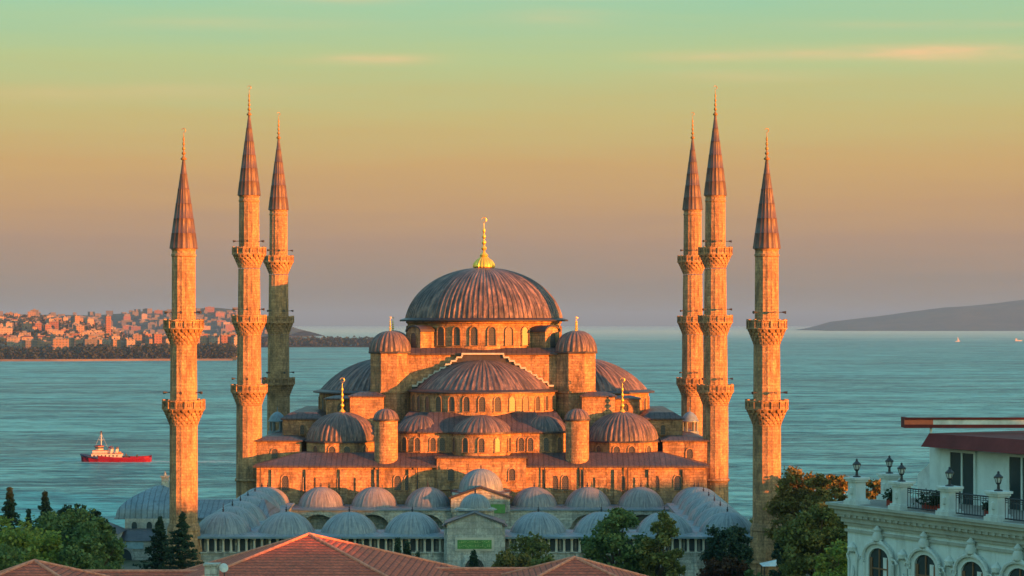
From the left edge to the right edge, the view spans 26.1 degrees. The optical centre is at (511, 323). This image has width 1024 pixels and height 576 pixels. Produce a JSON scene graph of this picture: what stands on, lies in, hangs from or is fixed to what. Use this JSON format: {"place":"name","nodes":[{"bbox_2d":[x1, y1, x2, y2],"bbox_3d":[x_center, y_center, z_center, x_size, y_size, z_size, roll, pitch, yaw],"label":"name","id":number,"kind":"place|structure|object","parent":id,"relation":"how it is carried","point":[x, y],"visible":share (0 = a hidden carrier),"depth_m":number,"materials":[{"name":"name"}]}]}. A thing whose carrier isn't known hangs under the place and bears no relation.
{"place":"outdoors","nodes":[
{"label":"outdoors","id":0,"kind":"place"},
{"bbox_2d":[0,359,232,360],"bbox_3d":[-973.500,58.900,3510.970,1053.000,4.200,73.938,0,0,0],"label":"quay","id":1,"kind":"structure","parent":0,"point":[107,359],"depth_m":3498.16,"materials":[{"name":"stone"}]},
{"bbox_2d":[3,308,323,336],"bbox_3d":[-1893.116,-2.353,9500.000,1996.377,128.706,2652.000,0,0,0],"label":"hills","id":2,"kind":"structure","parent":0,"point":[115,318],"depth_m":9102.12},
{"bbox_2d":[4,319,368,359],"bbox_3d":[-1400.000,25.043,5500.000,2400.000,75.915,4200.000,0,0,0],"label":"shore","id":3,"kind":"structure","parent":0,"point":[168,357],"depth_m":3577.45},
{"bbox_2d":[7,335,19,346],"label":"apartment block","id":4,"kind":"structure","parent":3,"relation":"on","point":[12,340],"depth_m":3729.98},
{"bbox_2d":[25,339,36,347],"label":"apartment block","id":5,"kind":"structure","parent":3,"relation":"on","point":[30,343],"depth_m":3587.07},
{"bbox_2d":[52,337,68,356],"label":"apartment block","id":6,"kind":"structure","parent":3,"relation":"on","point":[60,342],"depth_m":3562.90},
{"bbox_2d":[71,337,83,347],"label":"apartment block","id":7,"kind":"structure","parent":3,"relation":"on","point":[75,341],"depth_m":3634.46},
{"bbox_2d":[83,337,96,346],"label":"apartment block","id":8,"kind":"structure","parent":3,"relation":"on","point":[90,340],"depth_m":3568.09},
{"bbox_2d":[105,314,110,334],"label":"apartment block","id":9,"kind":"structure","parent":3,"relation":"on","point":[107,323],"depth_m":4297.27,"materials":[{"name":"concrete"}]},
{"bbox_2d":[0,307,275,337],"bbox_3d":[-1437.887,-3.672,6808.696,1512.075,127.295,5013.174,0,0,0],"label":"distant rooftops","id":10,"kind":"object","parent":3,"relation":"on","point":[135,313],"visible":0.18,"depth_m":8944.03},
{"bbox_2d":[152,332,161,346],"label":"apartment block","id":11,"kind":"structure","parent":3,"relation":"on","point":[157,337],"depth_m":3674.53,"materials":[{"name":"brick"}]},
{"bbox_2d":[0,314,372,358],"bbox_3d":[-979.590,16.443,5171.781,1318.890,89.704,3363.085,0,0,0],"label":"wood","id":12,"kind":"object","parent":3,"relation":"on","point":[215,350],"visible":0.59,"depth_m":3560.17,"materials":[{"name":"green plant"}]},
{"bbox_2d":[220,333,230,344],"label":"apartment block","id":13,"kind":"structure","parent":3,"relation":"on","point":[225,338],"depth_m":3677.34,"materials":[{"name":"brick"}]},
{"bbox_2d":[2,527,846,575],"bbox_3d":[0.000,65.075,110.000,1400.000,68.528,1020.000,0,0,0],"label":"ground","id":14,"kind":"structure","parent":0,"point":[128,564],"depth_m":284.69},
{"bbox_2d":[0,487,21,531],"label":"conifer tree","id":15,"kind":"object","parent":14,"relation":"on","point":[8,508],"visible":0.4,"depth_m":244.75,"materials":[{"name":"green plant"}]},
{"bbox_2d":[0,543,28,570],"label":"broadleaf tree","id":16,"kind":"object","parent":14,"relation":"on","point":[6,558],"visible":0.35,"depth_m":194.51,"materials":[{"name":"green plant"}]},
{"bbox_2d":[0,516,52,559],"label":"broadleaf tree","id":17,"kind":"object","parent":14,"relation":"on","point":[11,537],"visible":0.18,"depth_m":222.70,"materials":[{"name":"green plant"}]},
{"bbox_2d":[11,530,70,563],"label":"broadleaf tree","id":18,"kind":"object","parent":14,"relation":"on","point":[42,549],"visible":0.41,"depth_m":204.41,"materials":[{"name":"green plant"}]},
{"bbox_2d":[32,490,52,529],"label":"conifer tree","id":19,"kind":"object","parent":14,"relation":"on","point":[45,505],"visible":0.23,"depth_m":249.78,"materials":[{"name":"green plant"}]},
{"bbox_2d":[0,559,109,575],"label":"tiled house","id":20,"kind":"structure","parent":14,"relation":"on","point":[34,567],"depth_m":139.35,"materials":[{"name":"tile"}]},
{"bbox_2d":[17,505,116,565],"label":"broadleaf tree","id":21,"kind":"object","parent":14,"relation":"on","point":[69,522],"visible":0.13,"depth_m":233.15,"materials":[{"name":"green plant"}]},
{"bbox_2d":[53,503,89,537],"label":"broadleaf tree","id":22,"kind":"object","parent":14,"relation":"on","point":[65,507],"visible":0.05,"depth_m":251.30,"materials":[{"name":"green plant"}]},
{"bbox_2d":[55,535,123,569],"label":"broadleaf tree","id":23,"kind":"object","parent":14,"relation":"on","point":[78,554],"visible":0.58,"depth_m":203.97,"materials":[{"name":"green plant"}]},
{"bbox_2d":[67,516,126,568],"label":"broadleaf tree","id":24,"kind":"object","parent":14,"relation":"on","point":[95,529],"visible":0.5,"depth_m":229.18,"materials":[{"name":"green plant"}]},
{"bbox_2d":[89,508,115,552],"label":"broadleaf tree","id":25,"kind":"object","parent":14,"relation":"on","point":[97,513],"visible":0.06,"depth_m":253.58,"materials":[{"name":"green plant"}]},
{"bbox_2d":[109,522,126,539],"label":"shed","id":26,"kind":"structure","parent":14,"relation":"on","point":[120,530],"depth_m":290.90,"materials":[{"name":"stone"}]},
{"bbox_2d":[84,569,198,575],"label":"tiled house","id":27,"kind":"structure","parent":14,"relation":"on","point":[146,572],"depth_m":155.81,"materials":[{"name":"tile"}]},
{"bbox_2d":[132,516,178,569],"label":"conifer tree","id":28,"kind":"object","parent":14,"relation":"on","point":[157,558],"visible":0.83,"depth_m":239.72,"materials":[{"name":"green plant"}]},
{"bbox_2d":[158,511,203,569],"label":"conifer tree","id":29,"kind":"object","parent":14,"relation":"on","point":[181,543],"visible":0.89,"depth_m":234.71,"materials":[{"name":"green plant"}]},
{"bbox_2d":[162,128,204,568],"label":"minaret","id":30,"kind":"object","parent":14,"relation":"on","point":[183,407],"visible":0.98,"depth_m":271.66,"materials":[{"name":"stone"}]},
{"bbox_2d":[114,471,279,559],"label":"pavilion","id":31,"kind":"structure","parent":14,"relation":"on","point":[140,513],"depth_m":296.50,"materials":[{"name":"metal"}]},
{"bbox_2d":[120,547,133,559],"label":"arched doorway","id":32,"kind":"structure","parent":31,"relation":"in","point":[128,554],"depth_m":289.93,"materials":[{"name":"stone"}]},
{"bbox_2d":[230,86,267,497],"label":"minaret","id":33,"kind":"object","parent":14,"relation":"on","point":[249,391],"visible":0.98,"depth_m":339.50,"materials":[{"name":"stone"}]},
{"bbox_2d":[262,112,294,434],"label":"minaret","id":34,"kind":"object","parent":14,"relation":"on","point":[279,381],"visible":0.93,"depth_m":382.54,"materials":[{"name":"stone"}]},
{"bbox_2d":[183,533,458,575],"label":"tiled house","id":35,"kind":"structure","parent":14,"relation":"on","point":[309,554],"depth_m":147.15,"materials":[{"name":"tile"}]},
{"bbox_2d":[203,562,220,575],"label":"chimney","id":36,"kind":"object","parent":35,"relation":"on","point":[211,568],"visible":1,"depth_m":140.60,"materials":[{"name":"stone"}]},
{"bbox_2d":[394,537,401,552],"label":"cypress tree","id":37,"kind":"object","parent":14,"relation":"on","point":[397,546],"visible":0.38,"depth_m":249.80,"materials":[{"name":"green plant"}]},
{"bbox_2d":[402,541,411,555],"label":"cypress tree","id":38,"kind":"object","parent":14,"relation":"on","point":[406,550],"visible":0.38,"depth_m":251.82,"materials":[{"name":"green plant"}]},
{"bbox_2d":[468,550,479,566],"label":"cypress tree","id":39,"kind":"object","parent":14,"relation":"on","point":[473,560],"visible":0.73,"depth_m":261.74,"materials":[{"name":"green plant"}]},
{"bbox_2d":[197,465,752,575],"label":"courtyard","id":40,"kind":"structure","parent":14,"relation":"on","point":[483,517],"depth_m":275.63,"materials":[{"name":"stone"}]},
{"bbox_2d":[436,567,525,575],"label":"tiled house","id":41,"kind":"structure","parent":14,"relation":"on","point":[476,571],"depth_m":155.75,"materials":[{"name":"tile"}]},
{"bbox_2d":[253,217,709,503],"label":"mosque","id":42,"kind":"structure","parent":14,"relation":"on","point":[484,362],"depth_m":340.03,"materials":[{"name":"stone"}]},
{"bbox_2d":[281,475,289,490],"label":"window","id":43,"kind":"structure","parent":42,"relation":"in","point":[285,481],"depth_m":332.00,"materials":[{"name":"stone"}]},
{"bbox_2d":[393,475,401,490],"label":"window","id":44,"kind":"structure","parent":42,"relation":"in","point":[397,480],"depth_m":332.00,"materials":[{"name":"stone"}]},
{"bbox_2d":[410,332,416,347],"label":"window","id":45,"kind":"structure","parent":42,"relation":"in","point":[413,336],"depth_m":351.43,"materials":[{"name":"glass"}]},
{"bbox_2d":[413,437,420,451],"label":"window","id":46,"kind":"structure","parent":42,"relation":"in","point":[417,441],"depth_m":335.67,"materials":[{"name":"glass"}]},
{"bbox_2d":[424,395,429,411],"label":"window","id":47,"kind":"structure","parent":42,"relation":"in","point":[427,399],"depth_m":342.29,"materials":[{"name":"glass"}]},
{"bbox_2d":[429,437,436,451],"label":"window","id":48,"kind":"structure","parent":42,"relation":"in","point":[432,442],"depth_m":335.59,"materials":[{"name":"glass"}]},
{"bbox_2d":[434,395,441,411],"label":"window","id":49,"kind":"structure","parent":42,"relation":"in","point":[438,400],"depth_m":340.70,"materials":[{"name":"glass"}]},
{"bbox_2d":[436,326,444,345],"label":"window","id":50,"kind":"structure","parent":42,"relation":"in","point":[440,330],"depth_m":351.78,"materials":[{"name":"glass"}]},
{"bbox_2d":[438,437,445,451],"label":"window","id":51,"kind":"structure","parent":42,"relation":"in","point":[442,441],"depth_m":335.59,"materials":[{"name":"glass"}]},
{"bbox_2d":[446,467,454,481],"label":"window","id":52,"kind":"structure","parent":42,"relation":"in","point":[450,471],"depth_m":331.43,"materials":[{"name":"glass"}]},
{"bbox_2d":[447,396,455,411],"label":"window","id":53,"kind":"structure","parent":42,"relation":"in","point":[451,400],"depth_m":339.46,"materials":[{"name":"glass"}]},
{"bbox_2d":[452,326,461,345],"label":"window","id":54,"kind":"structure","parent":42,"relation":"in","point":[456,331],"depth_m":350.58,"materials":[{"name":"glass"}]},
{"bbox_2d":[461,437,468,452],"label":"window","id":55,"kind":"structure","parent":42,"relation":"in","point":[465,442],"depth_m":332.81,"materials":[{"name":"glass"}]},
{"bbox_2d":[462,396,470,412],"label":"window","id":56,"kind":"structure","parent":42,"relation":"in","point":[466,402],"depth_m":338.71,"materials":[{"name":"glass"}]},
{"bbox_2d":[469,326,478,345],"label":"window","id":57,"kind":"structure","parent":42,"relation":"in","point":[473,332],"depth_m":349.98,"materials":[{"name":"glass"}]},
{"bbox_2d":[477,437,485,452],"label":"window","id":58,"kind":"structure","parent":42,"relation":"in","point":[481,441],"depth_m":332.16,"materials":[{"name":"glass"}]},
{"bbox_2d":[478,396,485,412],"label":"window","id":59,"kind":"structure","parent":42,"relation":"in","point":[481,400],"depth_m":338.55,"materials":[{"name":"glass"}]},
{"bbox_2d":[487,326,496,345],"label":"window","id":60,"kind":"structure","parent":42,"relation":"in","point":[491,332],"depth_m":349.98,"materials":[{"name":"glass"}]},
{"bbox_2d":[493,396,501,412],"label":"window","id":61,"kind":"structure","parent":42,"relation":"in","point":[497,400],"depth_m":338.80,"materials":[{"name":"glass"}]},
{"bbox_2d":[494,437,501,452],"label":"window","id":62,"kind":"structure","parent":42,"relation":"in","point":[497,442],"depth_m":332.81,"materials":[{"name":"glass"}]},
{"bbox_2d":[504,326,513,345],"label":"window","id":63,"kind":"structure","parent":42,"relation":"in","point":[509,331],"depth_m":350.58,"materials":[{"name":"glass"}]},
{"bbox_2d":[508,468,515,481],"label":"window","id":64,"kind":"structure","parent":42,"relation":"in","point":[511,472],"depth_m":331.43,"materials":[{"name":"glass"}]},
{"bbox_2d":[508,396,516,411],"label":"window","id":65,"kind":"structure","parent":42,"relation":"in","point":[512,399],"depth_m":339.54,"materials":[{"name":"glass"}]},
{"bbox_2d":[517,437,524,451],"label":"window","id":66,"kind":"structure","parent":42,"relation":"in","point":[521,441],"depth_m":335.59,"materials":[{"name":"glass"}]},
{"bbox_2d":[521,326,529,345],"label":"window","id":67,"kind":"structure","parent":42,"relation":"in","point":[525,332],"depth_m":351.86,"materials":[{"name":"glass"}]},
{"bbox_2d":[522,396,529,411],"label":"window","id":68,"kind":"structure","parent":42,"relation":"in","point":[526,401],"depth_m":340.62,"materials":[{"name":"glass"}]},
{"bbox_2d":[527,437,533,451],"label":"window","id":69,"kind":"structure","parent":42,"relation":"in","point":[530,441],"depth_m":335.59,"materials":[{"name":"glass"}]},
{"bbox_2d":[534,395,540,411],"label":"window","id":70,"kind":"structure","parent":42,"relation":"in","point":[537,402],"depth_m":342.29,"materials":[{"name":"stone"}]},
{"bbox_2d":[542,437,549,451],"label":"window","id":71,"kind":"structure","parent":42,"relation":"in","point":[546,441],"depth_m":335.67,"materials":[{"name":"glass"}]},
{"bbox_2d":[549,332,556,347],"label":"window","id":72,"kind":"structure","parent":42,"relation":"in","point":[552,336],"depth_m":351.43,"materials":[{"name":"glass"}]},
{"bbox_2d":[553,475,558,490],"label":"window","id":73,"kind":"structure","parent":42,"relation":"in","point":[555,478],"depth_m":332.00,"materials":[{"name":"glass"}]},
{"bbox_2d":[556,436,562,451],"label":"window","id":74,"kind":"structure","parent":42,"relation":"in","point":[559,442],"depth_m":336.57,"materials":[{"name":"glass"}]},
{"bbox_2d":[561,475,569,490],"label":"window","id":75,"kind":"structure","parent":42,"relation":"in","point":[565,481],"depth_m":332.00,"materials":[{"name":"glass"}]},
{"bbox_2d":[673,475,681,490],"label":"window","id":76,"kind":"structure","parent":42,"relation":"in","point":[677,480],"depth_m":332.00,"materials":[{"name":"glass"}]},
{"bbox_2d":[491,549,531,566],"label":"shrub","id":77,"kind":"object","parent":14,"relation":"on","point":[523,560],"visible":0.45,"depth_m":231.35,"materials":[{"name":"green plant"}]},
{"bbox_2d":[508,531,553,566],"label":"broadleaf tree","id":78,"kind":"object","parent":14,"relation":"on","point":[529,546],"visible":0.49,"depth_m":244.36,"materials":[{"name":"green plant"}]},
{"bbox_2d":[530,555,554,565],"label":"shrub","id":79,"kind":"object","parent":14,"relation":"on","point":[534,561],"visible":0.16,"depth_m":224.16,"materials":[{"name":"green plant"}]},
{"bbox_2d":[501,556,646,575],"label":"tiled house","id":80,"kind":"structure","parent":14,"relation":"on","point":[573,566],"depth_m":149.24,"materials":[{"name":"tile"}]},
{"bbox_2d":[578,507,651,573],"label":"broadleaf tree","id":81,"kind":"object","parent":14,"relation":"on","point":[610,537],"visible":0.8,"depth_m":233.78,"materials":[{"name":"green plant"}]},
{"bbox_2d":[634,510,685,575],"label":"broadleaf tree","id":82,"kind":"object","parent":14,"relation":"on","point":[654,559],"visible":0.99,"depth_m":230.98,"materials":[{"name":"green plant"}]},
{"bbox_2d":[676,112,704,435],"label":"minaret","id":83,"kind":"object","parent":14,"relation":"on","point":[689,261],"visible":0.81,"depth_m":382.54,"materials":[{"name":"stone"}]},
{"bbox_2d":[697,86,733,502],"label":"minaret","id":84,"kind":"object","parent":14,"relation":"on","point":[715,390],"visible":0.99,"depth_m":339.49,"materials":[{"name":"stone"}]},
{"bbox_2d":[696,555,751,575],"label":"shrub","id":85,"kind":"object","parent":14,"relation":"on","point":[725,567],"visible":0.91,"depth_m":237.46,"materials":[{"name":"green plant"}]},
{"bbox_2d":[697,523,754,575],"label":"broadleaf tree","id":86,"kind":"object","parent":14,"relation":"on","point":[730,540],"visible":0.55,"depth_m":243.97,"materials":[{"name":"green plant"}]},
{"bbox_2d":[745,128,788,575],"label":"minaret","id":87,"kind":"object","parent":14,"relation":"on","point":[766,407],"visible":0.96,"depth_m":271.62,"materials":[{"name":"stone"}]},
{"bbox_2d":[760,560,776,575],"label":"canopy","id":88,"kind":"object","parent":14,"relation":"on","point":[770,563],"visible":0.41,"depth_m":239.25,"materials":[{"name":"fabric"}]},
{"bbox_2d":[768,541,794,575],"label":"broadleaf tree","id":89,"kind":"object","parent":14,"relation":"on","point":[776,555],"visible":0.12,"depth_m":234.50,"materials":[{"name":"green plant"}]},
{"bbox_2d":[762,466,831,550],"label":"broadleaf tree","id":90,"kind":"object","parent":14,"relation":"on","point":[784,506],"visible":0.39,"depth_m":261.14,"materials":[{"name":"green plant"}]},
{"bbox_2d":[771,502,847,575],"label":"broadleaf tree","id":91,"kind":"object","parent":14,"relation":"on","point":[804,536],"visible":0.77,"depth_m":223.56,"materials":[{"name":"green plant"}]},
{"bbox_2d":[798,472,841,551],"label":"broadleaf tree","id":92,"kind":"object","parent":14,"relation":"on","point":[819,483],"visible":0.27,"depth_m":257.40,"materials":[{"name":"green plant"}]},
{"bbox_2d":[812,538,847,575],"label":"broadleaf tree","id":93,"kind":"object","parent":14,"relation":"on","point":[838,552],"visible":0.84,"depth_m":199.55,"materials":[{"name":"green plant"}]},
{"bbox_2d":[825,474,848,517],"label":"broadleaf tree","id":94,"kind":"object","parent":14,"relation":"on","point":[840,483],"visible":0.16,"depth_m":266.70,"materials":[{"name":"green plant"}]},
{"bbox_2d":[866,479,880,499],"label":"broadleaf tree","id":95,"kind":"object","parent":14,"relation":"on","point":[874,491],"visible":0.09,"depth_m":260.96,"materials":[{"name":"green plant"}]},
{"bbox_2d":[825,417,1023,575],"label":"hotel","id":96,"kind":"structure","parent":14,"relation":"on","point":[902,535],"depth_m":96.33,"materials":[{"name":"white paint"}]},
{"bbox_2d":[852,459,860,476],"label":"terrace lantern","id":97,"kind":"object","parent":96,"relation":"on","point":[856,464],"visible":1,"depth_m":98.87,"materials":[{"name":"black metal"}]},
{"bbox_2d":[858,526,896,575],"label":"window","id":98,"kind":"structure","parent":96,"relation":"in","point":[880,560],"depth_m":97.80,"materials":[{"name":"paint"}]},
{"bbox_2d":[885,455,893,473],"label":"terrace lantern","id":99,"kind":"object","parent":96,"relation":"on","point":[889,461],"visible":1,"depth_m":101.24,"materials":[{"name":"black metal"}]},
{"bbox_2d":[881,488,917,505],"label":"potted plant","id":100,"kind":"object","parent":96,"relation":"on","point":[889,498],"visible":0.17,"depth_m":97.70,"materials":[{"name":"green plant"}]},
{"bbox_2d":[897,462,905,481],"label":"terrace lantern","id":101,"kind":"object","parent":96,"relation":"on","point":[901,468],"visible":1,"depth_m":96.09,"materials":[{"name":"black metal"}]},
{"bbox_2d":[904,532,944,575],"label":"window","id":102,"kind":"structure","parent":96,"relation":"in","point":[925,561],"depth_m":95.00,"materials":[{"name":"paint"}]},
{"bbox_2d":[912,489,962,510],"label":"potted plant","id":103,"kind":"object","parent":96,"relation":"on","point":[931,502],"visible":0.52,"depth_m":95.15,"materials":[{"name":"green plant"}]},
{"bbox_2d":[945,467,953,486],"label":"terrace lantern","id":104,"kind":"object","parent":96,"relation":"on","point":[949,472],"visible":1,"depth_m":93.28,"materials":[{"name":"black metal"}]},
{"bbox_2d":[948,449,976,504],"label":"glazed door","id":105,"kind":"structure","parent":96,"relation":"in","point":[963,463],"depth_m":98.88,"materials":[{"name":"paint"}]},
{"bbox_2d":[950,538,991,575],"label":"window","id":106,"kind":"structure","parent":96,"relation":"in","point":[970,563],"depth_m":92.28,"materials":[{"name":"paint"}]},
{"bbox_2d":[994,471,1002,490],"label":"terrace lantern","id":107,"kind":"object","parent":96,"relation":"on","point":[998,476],"visible":1,"depth_m":90.60,"materials":[{"name":"black metal"}]},
{"bbox_2d":[998,544,1023,575],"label":"window","id":108,"kind":"structure","parent":96,"relation":"in","point":[1015,567],"depth_m":89.82,"materials":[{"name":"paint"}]},
{"bbox_2d":[1007,454,1023,510],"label":"glazed door","id":109,"kind":"structure","parent":96,"relation":"in","point":[1015,462],"depth_m":96.01,"materials":[{"name":"paint"}]},
{"bbox_2d":[0,326,1023,527],"bbox_3d":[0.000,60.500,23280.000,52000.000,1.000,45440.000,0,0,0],"label":"sea","id":110,"kind":"structure","parent":0,"point":[852,396],"depth_m":1713.86,"materials":[{"name":"liquid"}]},
{"bbox_2d":[80,431,151,461],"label":"tugboat","id":111,"kind":"object","parent":110,"relation":"on","point":[99,454],"visible":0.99,"depth_m":954.30,"materials":[{"name":"red paint"}]},
{"bbox_2d":[0,0,1023,325],"label":"sky","id":112,"kind":"structure","parent":0,"point":[895,136],"materials":[{"name":"orange"}]},
{"bbox_2d":[798,300,1023,330],"bbox_3d":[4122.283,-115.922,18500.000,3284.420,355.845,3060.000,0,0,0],"label":"hills","id":113,"kind":"structure","parent":0,"point":[1005,316],"depth_m":17799.53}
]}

